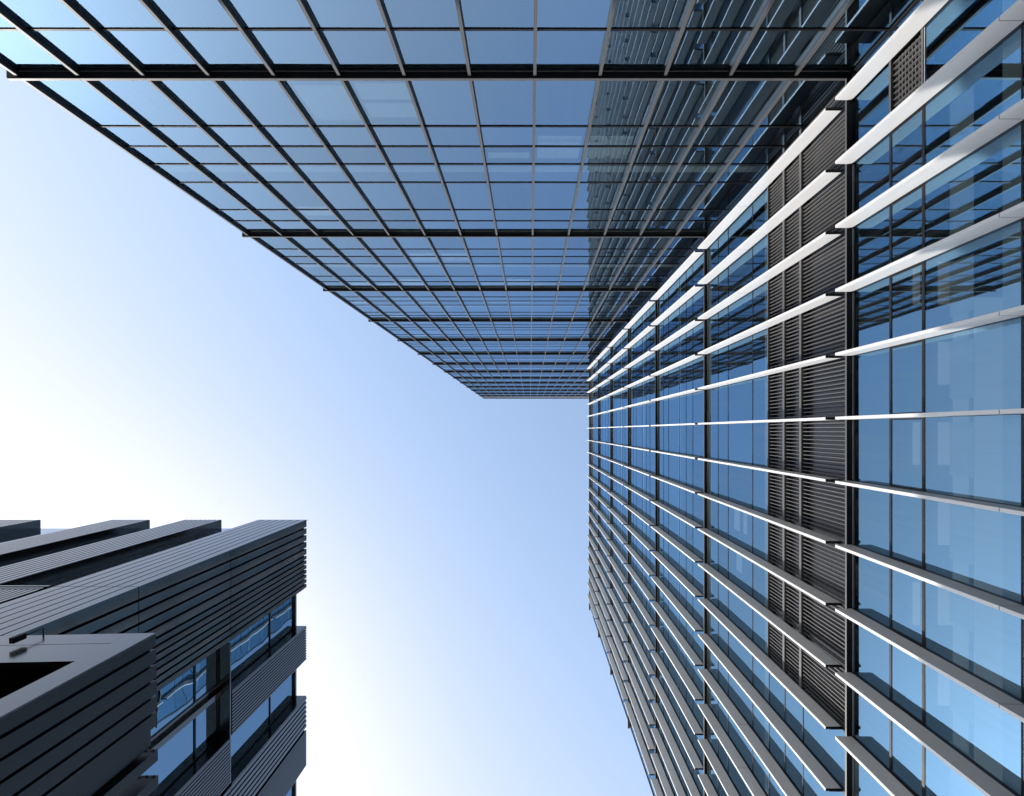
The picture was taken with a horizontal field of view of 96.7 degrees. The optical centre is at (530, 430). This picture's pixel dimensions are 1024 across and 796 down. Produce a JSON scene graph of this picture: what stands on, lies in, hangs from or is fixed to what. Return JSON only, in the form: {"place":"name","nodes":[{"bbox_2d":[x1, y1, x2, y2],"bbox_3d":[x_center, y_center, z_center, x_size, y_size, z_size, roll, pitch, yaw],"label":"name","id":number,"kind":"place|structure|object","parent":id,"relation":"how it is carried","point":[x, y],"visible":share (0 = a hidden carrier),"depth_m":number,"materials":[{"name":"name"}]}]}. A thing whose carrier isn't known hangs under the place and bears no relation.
{"place":"outdoors","nodes":[
{"label":"outdoors","id":0,"kind":"place"},
{"bbox_2d":[0,633,158,795],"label":"rib clad annex","id":1,"kind":"object","parent":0,"point":[78,715],"visible":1,"depth_m":7.23,"materials":[{"name":"grey metal"}]},
{"bbox_2d":[0,520,306,795],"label":"ribbed office building","id":2,"kind":"structure","parent":0,"point":[212,604],"depth_m":16.26,"materials":[{"name":"metal"}]},
{"bbox_2d":[0,528,70,542],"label":"window","id":3,"kind":"structure","parent":2,"relation":"in","point":[14,536],"depth_m":20.65,"materials":[{"name":"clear glass"}]},
{"bbox_2d":[40,528,230,586],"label":"window","id":4,"kind":"structure","parent":2,"relation":"in","point":[53,583],"depth_m":16.48,"materials":[{"name":"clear glass"}]},
{"bbox_2d":[142,698,218,795],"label":"window","id":5,"kind":"structure","parent":2,"relation":"in","point":[189,744],"depth_m":14.84,"materials":[{"name":"blue glass"}]},
{"bbox_2d":[151,649,218,737],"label":"window","id":6,"kind":"structure","parent":2,"relation":"in","point":[175,698],"depth_m":14.84,"materials":[{"name":"blue glass"}]},
{"bbox_2d":[229,596,293,680],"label":"window","id":7,"kind":"structure","parent":2,"relation":"in","point":[252,643],"depth_m":19.02,"materials":[{"name":"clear glass"}]},
{"bbox_2d":[231,672,293,769],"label":"window","id":8,"kind":"structure","parent":2,"relation":"in","point":[257,724],"depth_m":19.02,"materials":[{"name":"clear glass"}]},
{"bbox_2d":[0,66,652,795],"label":"sky","id":9,"kind":"structure","parent":0,"point":[160,364],"materials":[{"name":"blue"}]},
{"bbox_2d":[0,0,1002,398],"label":"glass tower","id":10,"kind":"structure","parent":0,"point":[510,198],"depth_m":15.95,"materials":[{"name":"blue glass"}]},
{"bbox_2d":[0,6,136,71],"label":"window","id":11,"kind":"structure","parent":10,"relation":"in","point":[31,29],"depth_m":10.36,"materials":[{"name":"black metal"}]},
{"bbox_2d":[70,0,202,71],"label":"window","id":12,"kind":"structure","parent":10,"relation":"in","point":[103,29],"depth_m":10.36,"materials":[{"name":"black metal"}]},
{"bbox_2d":[96,125,276,232],"bbox_3d":[-12.293,-9.140,16.275,1.655,9.450,0.070,0,-90,0],"label":"window","id":13,"kind":"structure","parent":10,"relation":"in","point":[127,146],"depth_m":15.58,"materials":[{"name":"black metal"}]},
{"bbox_2d":[93,81,312,232],"bbox_3d":[-10.638,-9.140,16.275,1.655,9.450,0.070,0,-90,0],"label":"window","id":14,"kind":"structure","parent":10,"relation":"in","point":[176,146],"depth_m":15.57,"materials":[{"name":"black metal"}]},
{"bbox_2d":[148,0,268,71],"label":"window","id":15,"kind":"structure","parent":10,"relation":"in","point":[175,29],"depth_m":10.36,"materials":[{"name":"black metal"}]},
{"bbox_2d":[156,81,349,232],"bbox_3d":[-8.982,-9.140,16.275,1.655,9.450,0.070,0,-90,0],"label":"window","id":16,"kind":"structure","parent":10,"relation":"in","point":[227,146],"depth_m":15.57,"materials":[{"name":"black metal"}]},
{"bbox_2d":[226,1,334,71],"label":"window","id":17,"kind":"structure","parent":10,"relation":"in","point":[247,28],"depth_m":10.36,"materials":[{"name":"black metal"}]},
{"bbox_2d":[220,81,385,232],"bbox_3d":[-7.327,-9.140,16.275,1.655,9.450,0.070,0,-90,0],"label":"window","id":18,"kind":"structure","parent":10,"relation":"in","point":[279,146],"depth_m":15.57,"materials":[{"name":"black metal"}]},
{"bbox_2d":[271,248,348,288],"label":"window","id":19,"kind":"structure","parent":10,"relation":"in","point":[312,269],"depth_m":26.29,"materials":[{"name":"blue glass"}]},
{"bbox_2d":[288,237,374,288],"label":"window","id":20,"kind":"structure","parent":10,"relation":"in","point":[350,277],"depth_m":26.80,"materials":[{"name":"blue glass"}]},
{"bbox_2d":[284,83,422,232],"bbox_3d":[-5.672,-9.140,16.275,1.655,9.450,0.070,0,-90,0],"label":"window","id":21,"kind":"structure","parent":10,"relation":"in","point":[330,146],"depth_m":15.57,"materials":[{"name":"black metal"}]},
{"bbox_2d":[307,7,400,71],"bbox_3d":[-4.018,-9.140,4.975,1.655,13.150,0.070,0,-90,0],"label":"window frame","id":22,"kind":"structure","parent":10,"relation":"in","point":[319,28],"depth_m":10.36,"materials":[{"name":"black metal"}]},
{"bbox_2d":[334,292,387,319],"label":"window","id":23,"kind":"structure","parent":10,"relation":"in","point":[350,297],"depth_m":33.15,"materials":[{"name":"blue glass"}]},
{"bbox_2d":[323,237,400,288],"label":"window","id":24,"kind":"structure","parent":10,"relation":"in","point":[381,280],"depth_m":27.15,"materials":[{"name":"blue glass"}]},
{"bbox_2d":[357,292,408,319],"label":"window","id":25,"kind":"structure","parent":10,"relation":"in","point":[376,299],"depth_m":33.15,"materials":[{"name":"blue glass"}]},
{"bbox_2d":[358,237,426,288],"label":"window","id":26,"kind":"structure","parent":10,"relation":"in","point":[406,281],"depth_m":27.33,"materials":[{"name":"blue glass"}]},
{"bbox_2d":[348,85,458,232],"bbox_3d":[-4.018,-9.140,16.275,1.655,9.450,0.070,0,-90,0],"label":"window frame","id":27,"kind":"structure","parent":10,"relation":"in","point":[382,146],"depth_m":15.58,"materials":[{"name":"black metal"}]},
{"bbox_2d":[382,292,428,319],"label":"window","id":28,"kind":"structure","parent":10,"relation":"in","point":[401,300],"depth_m":33.15,"materials":[{"name":"blue glass"}]},
{"bbox_2d":[393,237,452,288],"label":"window","id":29,"kind":"structure","parent":10,"relation":"in","point":[432,281],"depth_m":27.50,"materials":[{"name":"blue glass"}]},
{"bbox_2d":[407,292,448,319],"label":"window","id":30,"kind":"structure","parent":10,"relation":"in","point":[425,300],"depth_m":33.15,"materials":[{"name":"blue glass"}]},
{"bbox_2d":[391,27,466,71],"bbox_3d":[-2.362,-9.140,4.975,1.655,13.150,0.070,0,-90,0],"label":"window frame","id":31,"kind":"structure","parent":10,"relation":"in","point":[392,28],"depth_m":10.36,"materials":[{"name":"black metal"}]},
{"bbox_2d":[432,292,469,319],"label":"window","id":32,"kind":"structure","parent":10,"relation":"in","point":[449,301],"depth_m":33.15,"materials":[{"name":"blue glass"}]},
{"bbox_2d":[428,237,478,288],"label":"window","id":33,"kind":"structure","parent":10,"relation":"in","point":[459,283],"depth_m":27.69,"materials":[{"name":"blue glass"}]},
{"bbox_2d":[425,125,494,232],"bbox_3d":[-2.362,-9.140,16.275,1.655,9.450,0.070,0,-90,0],"label":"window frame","id":34,"kind":"structure","parent":10,"relation":"in","point":[433,146],"depth_m":15.58,"materials":[{"name":"black metal"}]},
{"bbox_2d":[457,292,489,319],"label":"window","id":35,"kind":"structure","parent":10,"relation":"in","point":[473,302],"depth_m":33.15,"materials":[{"name":"blue glass"}]},
{"bbox_2d":[467,248,504,288],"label":"window","id":36,"kind":"structure","parent":10,"relation":"in","point":[485,283],"depth_m":27.69,"materials":[{"name":"blue glass"}]},
{"bbox_2d":[482,292,510,319],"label":"window","id":37,"kind":"structure","parent":10,"relation":"in","point":[497,303],"depth_m":33.15,"materials":[{"name":"blue glass"}]},
{"bbox_2d":[464,27,533,71],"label":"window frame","id":38,"kind":"structure","parent":10,"relation":"in","point":[465,28],"depth_m":10.36,"materials":[{"name":"black metal"}]},
{"bbox_2d":[480,125,532,232],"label":"window","id":39,"kind":"structure","parent":10,"relation":"in","point":[484,146],"depth_m":15.58,"materials":[{"name":"black metal"}]},
{"bbox_2d":[500,248,531,288],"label":"window","id":40,"kind":"structure","parent":10,"relation":"in","point":[511,283],"depth_m":27.69,"materials":[{"name":"blue glass"}]},
{"bbox_2d":[507,292,530,319],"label":"window","id":41,"kind":"structure","parent":10,"relation":"in","point":[519,302],"depth_m":33.15,"materials":[{"name":"blue glass"}]},
{"bbox_2d":[449,365,588,395],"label":"window","id":42,"kind":"structure","parent":10,"relation":"in","point":[545,367],"depth_m":84.73,"materials":[{"name":"blue glass"}]},
{"bbox_2d":[512,322,530,339],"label":"window","id":43,"kind":"structure","parent":10,"relation":"in","point":[522,330],"depth_m":41.52,"materials":[{"name":"blue glass"}]},
{"bbox_2d":[532,322,550,339],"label":"window","id":44,"kind":"structure","parent":10,"relation":"in","point":[540,330],"depth_m":41.52,"materials":[{"name":"blue glass"}]},
{"bbox_2d":[532,292,555,319],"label":"window","id":45,"kind":"structure","parent":10,"relation":"in","point":[542,302],"depth_m":33.15,"materials":[{"name":"blue glass"}]},
{"bbox_2d":[533,248,564,288],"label":"window","id":46,"kind":"structure","parent":10,"relation":"in","point":[537,283],"depth_m":27.69,"materials":[{"name":"blue glass"}]},
{"bbox_2d":[534,125,587,232],"bbox_3d":[0.948,-9.140,16.275,1.655,9.450,0.070,0,-90,0],"label":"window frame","id":47,"kind":"structure","parent":10,"relation":"in","point":[536,146],"depth_m":15.58,"materials":[{"name":"black metal"}]},
{"bbox_2d":[552,292,580,319],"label":"window","id":48,"kind":"structure","parent":10,"relation":"in","point":[566,302],"depth_m":33.15,"materials":[{"name":"blue glass"}]},
{"bbox_2d":[536,27,606,71],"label":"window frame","id":49,"kind":"structure","parent":10,"relation":"in","point":[538,28],"depth_m":10.36,"materials":[{"name":"black metal"}]},
{"bbox_2d":[559,248,597,288],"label":"window","id":50,"kind":"structure","parent":10,"relation":"in","point":[564,283],"depth_m":27.87,"materials":[{"name":"blue glass"}]},
{"bbox_2d":[573,292,605,319],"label":"window","id":51,"kind":"structure","parent":10,"relation":"in","point":[589,302],"depth_m":33.15,"materials":[{"name":"blue glass"}]},
{"bbox_2d":[570,125,642,232],"bbox_3d":[2.603,-9.140,16.275,1.655,9.450,0.070,0,-90,0],"label":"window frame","id":52,"kind":"structure","parent":10,"relation":"in","point":[588,146],"depth_m":15.58,"materials":[{"name":"black metal"}]},
{"bbox_2d":[585,241,634,288],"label":"window","id":53,"kind":"structure","parent":10,"relation":"in","point":[605,283],"depth_m":27.69,"materials":[{"name":"blue glass"}]},
{"bbox_2d":[593,292,630,319],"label":"window","id":54,"kind":"structure","parent":10,"relation":"in","point":[613,301],"depth_m":33.15,"materials":[{"name":"blue glass"}]},
{"bbox_2d":[614,292,653,319],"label":"window","id":55,"kind":"structure","parent":10,"relation":"in","point":[637,299],"depth_m":33.15,"materials":[{"name":"blue glass"}]},
{"bbox_2d":[602,27,679,71],"bbox_3d":[2.603,-9.140,4.975,1.655,13.150,0.070,0,-90,0],"label":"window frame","id":56,"kind":"structure","parent":10,"relation":"in","point":[612,28],"depth_m":10.36,"materials":[{"name":"black metal"}]},
{"bbox_2d":[611,237,671,288],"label":"window","id":57,"kind":"structure","parent":10,"relation":"in","point":[622,282],"depth_m":27.51,"materials":[{"name":"blue glass"}]},
{"bbox_2d":[606,82,722,232],"bbox_3d":[4.258,-9.140,16.275,1.655,9.450,0.070,0,-90,0],"label":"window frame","id":58,"kind":"structure","parent":10,"relation":"in","point":[641,146],"depth_m":15.58,"materials":[{"name":"black metal"}]},
{"bbox_2d":[637,237,702,288],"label":"window","id":59,"kind":"structure","parent":10,"relation":"in","point":[653,281],"depth_m":27.33,"materials":[{"name":"blue glass"}]},
{"bbox_2d":[643,82,785,232],"bbox_3d":[5.913,-9.140,16.275,1.655,9.450,0.070,0,-90,0],"label":"window","id":60,"kind":"structure","parent":10,"relation":"in","point":[693,146],"depth_m":15.57,"materials":[{"name":"black metal"}]},
{"bbox_2d":[668,2,766,71],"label":"window","id":61,"kind":"structure","parent":10,"relation":"in","point":[686,28],"depth_m":10.36,"materials":[{"name":"black metal"}]},
{"bbox_2d":[679,81,842,232],"bbox_3d":[7.470,-9.140,16.275,1.460,9.450,0.070,0,-90,0],"label":"window","id":62,"kind":"structure","parent":10,"relation":"in","point":[746,146],"depth_m":15.57,"materials":[{"name":"black metal"}]},
{"bbox_2d":[734,0,845,71],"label":"window","id":63,"kind":"structure","parent":10,"relation":"in","point":[822,29],"depth_m":10.36,"materials":[{"name":"black metal"}]},
{"bbox_2d":[800,0,914,71],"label":"window","id":64,"kind":"structure","parent":10,"relation":"in","point":[886,29],"depth_m":10.36,"materials":[{"name":"black metal"}]},
{"bbox_2d":[587,0,1023,795],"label":"finned office block","id":65,"kind":"structure","parent":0,"point":[805,500],"depth_m":11.96,"materials":[{"name":"blue glass"}]},
{"bbox_2d":[593,355,609,665],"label":"window","id":66,"kind":"structure","parent":65,"relation":"in","point":[604,433],"depth_m":52.17,"materials":[{"name":"blue glass"}]},
{"bbox_2d":[629,303,654,341],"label":"window","id":67,"kind":"structure","parent":65,"relation":"in","point":[648,317],"depth_m":32.86,"materials":[{"name":"blue glass"}]},
{"bbox_2d":[629,402,654,425],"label":"window","id":68,"kind":"structure","parent":65,"relation":"in","point":[644,414],"depth_m":32.86,"materials":[{"name":"blue glass"}]},
{"bbox_2d":[629,469,654,498],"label":"window","id":69,"kind":"structure","parent":65,"relation":"in","point":[643,483],"depth_m":32.86,"materials":[{"name":"blue glass"}]},
{"bbox_2d":[629,532,654,573],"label":"window","id":70,"kind":"structure","parent":65,"relation":"in","point":[646,555],"depth_m":32.86,"materials":[{"name":"blue glass"}]},
{"bbox_2d":[629,553,654,597],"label":"window","id":71,"kind":"structure","parent":65,"relation":"in","point":[645,578],"depth_m":32.86,"materials":[{"name":"blue glass"}]},
{"bbox_2d":[629,595,654,647],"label":"window","id":72,"kind":"structure","parent":65,"relation":"in","point":[646,627],"depth_m":32.86,"materials":[{"name":"blue glass"}]},
{"bbox_2d":[630,327,654,362],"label":"window","id":73,"kind":"structure","parent":65,"relation":"in","point":[646,343],"depth_m":32.86,"materials":[{"name":"blue glass"}]},
{"bbox_2d":[630,352,654,383],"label":"window","id":74,"kind":"structure","parent":65,"relation":"in","point":[646,367],"depth_m":32.86,"materials":[{"name":"blue glass"}]},
{"bbox_2d":[630,377,654,404],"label":"window","id":75,"kind":"structure","parent":65,"relation":"in","point":[643,391],"depth_m":32.86,"materials":[{"name":"blue glass"}]},
{"bbox_2d":[630,426,654,449],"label":"window","id":76,"kind":"structure","parent":65,"relation":"in","point":[641,437],"depth_m":32.86,"materials":[{"name":"blue glass"}]},
{"bbox_2d":[630,448,654,474],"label":"window","id":77,"kind":"structure","parent":65,"relation":"in","point":[643,460],"depth_m":32.86,"materials":[{"name":"blue glass"}]},
{"bbox_2d":[630,490,654,523],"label":"window","id":78,"kind":"structure","parent":65,"relation":"in","point":[645,507],"depth_m":32.86,"materials":[{"name":"blue glass"}]},
{"bbox_2d":[630,511,654,548],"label":"window","id":79,"kind":"structure","parent":65,"relation":"in","point":[644,530],"depth_m":32.86,"materials":[{"name":"blue glass"}]},
{"bbox_2d":[630,574,654,622],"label":"window","id":80,"kind":"structure","parent":65,"relation":"in","point":[647,604],"depth_m":32.86,"materials":[{"name":"blue glass"}]},
{"bbox_2d":[657,719,690,795],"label":"window","id":81,"kind":"structure","parent":65,"relation":"in","point":[681,779],"depth_m":25.99,"materials":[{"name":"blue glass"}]},
{"bbox_2d":[657,252,703,317],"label":"window","id":82,"kind":"structure","parent":65,"relation":"in","point":[679,287],"depth_m":25.80,"materials":[{"name":"blue glass"}]},
{"bbox_2d":[657,287,703,344],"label":"window","id":83,"kind":"structure","parent":65,"relation":"in","point":[677,319],"depth_m":25.99,"materials":[{"name":"blue glass"}]},
{"bbox_2d":[657,321,703,370],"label":"window","id":84,"kind":"structure","parent":65,"relation":"in","point":[671,353],"depth_m":26.16,"materials":[{"name":"blue glass"}]},
{"bbox_2d":[657,356,703,397],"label":"window","id":85,"kind":"structure","parent":65,"relation":"in","point":[669,382],"depth_m":26.36,"materials":[{"name":"blue glass"}]},
{"bbox_2d":[657,390,703,424],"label":"window","id":86,"kind":"structure","parent":65,"relation":"in","point":[668,410],"depth_m":26.54,"materials":[{"name":"blue glass"}]},
{"bbox_2d":[657,425,703,457],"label":"window","id":87,"kind":"structure","parent":65,"relation":"in","point":[669,438],"depth_m":26.36,"materials":[{"name":"blue glass"}]},
{"bbox_2d":[657,453,703,491],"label":"window","id":88,"kind":"structure","parent":65,"relation":"in","point":[669,467],"depth_m":26.35,"materials":[{"name":"blue glass"}]},
{"bbox_2d":[657,479,703,526],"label":"window","id":89,"kind":"structure","parent":65,"relation":"in","point":[669,495],"depth_m":26.35,"materials":[{"name":"blue glass"}]},
{"bbox_2d":[657,506,703,560],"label":"window","id":90,"kind":"structure","parent":65,"relation":"in","point":[670,524],"depth_m":25.99,"materials":[{"name":"blue glass"}]},
{"bbox_2d":[657,533,703,594],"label":"window","id":91,"kind":"structure","parent":65,"relation":"in","point":[674,556],"depth_m":25.80,"materials":[{"name":"blue glass"}]},
{"bbox_2d":[657,559,703,629],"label":"window","id":92,"kind":"structure","parent":65,"relation":"in","point":[672,584],"depth_m":25.45,"materials":[{"name":"blue glass"}]},
{"bbox_2d":[657,586,703,663],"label":"window","id":93,"kind":"structure","parent":65,"relation":"in","point":[680,623],"depth_m":25.10,"materials":[{"name":"blue glass"}]},
{"bbox_2d":[657,613,703,698],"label":"window","id":94,"kind":"structure","parent":65,"relation":"in","point":[692,671],"depth_m":24.45,"materials":[{"name":"blue glass"}]},
{"bbox_2d":[657,639,703,732],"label":"window","id":95,"kind":"structure","parent":65,"relation":"in","point":[692,704],"depth_m":24.32,"materials":[{"name":"blue glass"}]},
{"bbox_2d":[657,666,703,767],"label":"window","id":96,"kind":"structure","parent":65,"relation":"in","point":[693,739],"depth_m":24.29,"materials":[{"name":"blue glass"}]},
{"bbox_2d":[657,693,703,795],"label":"window","id":97,"kind":"structure","parent":65,"relation":"in","point":[694,773],"depth_m":24.29,"materials":[{"name":"blue glass"}]},
{"bbox_2d":[707,684,784,795],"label":"window","id":98,"kind":"structure","parent":65,"relation":"in","point":[752,771],"depth_m":17.64,"materials":[{"name":"black metal"}]},
{"bbox_2d":[707,610,844,792],"bbox_3d":[8.188,8.597,16.275,0.075,9.450,1.620,0,-90,0],"label":"window","id":99,"kind":"structure","parent":65,"relation":"in","point":[784,720],"depth_m":14.63,"materials":[{"name":"black metal"}]},
{"bbox_2d":[707,647,844,795],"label":"window","id":100,"kind":"structure","parent":65,"relation":"in","point":[752,727],"depth_m":15.81,"materials":[{"name":"black metal"}]},
{"bbox_2d":[851,0,923,98],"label":"window","id":101,"kind":"structure","parent":65,"relation":"in","point":[889,33],"depth_m":10.33,"materials":[{"name":"black metal"}]},
{"bbox_2d":[852,689,925,795],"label":"window","id":102,"kind":"structure","parent":65,"relation":"in","point":[890,769],"depth_m":10.30,"materials":[{"name":"black metal"}]},
{"bbox_2d":[851,21,1023,212],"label":"window","id":103,"kind":"structure","parent":65,"relation":"in","point":[923,108],"depth_m":9.46,"materials":[{"name":"black metal"}]},
{"bbox_2d":[851,119,1023,280],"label":"window","id":104,"kind":"structure","parent":65,"relation":"in","point":[923,185],"depth_m":9.46,"materials":[{"name":"black metal"}]},
{"bbox_2d":[851,414,1023,507],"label":"window","id":105,"kind":"structure","parent":65,"relation":"in","point":[923,489],"depth_m":9.48,"materials":[{"name":"black metal"}]},
{"bbox_2d":[851,486,1023,605],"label":"window","id":106,"kind":"structure","parent":65,"relation":"in","point":[923,567],"depth_m":9.46,"materials":[{"name":"black metal"}]},
{"bbox_2d":[852,218,1023,348],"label":"window","id":107,"kind":"structure","parent":65,"relation":"in","point":[923,263],"depth_m":9.46,"materials":[{"name":"black metal"}]},
{"bbox_2d":[852,316,1023,415],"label":"window","id":108,"kind":"structure","parent":65,"relation":"in","point":[923,341],"depth_m":9.48,"materials":[{"name":"black metal"}]},
{"bbox_2d":[852,554,1023,703],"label":"window","id":109,"kind":"structure","parent":65,"relation":"in","point":[923,644],"depth_m":9.46,"materials":[{"name":"black metal"}]},
{"bbox_2d":[852,622,1023,795],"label":"window","id":110,"kind":"structure","parent":65,"relation":"in","point":[923,722],"depth_m":9.46,"materials":[{"name":"black metal"}]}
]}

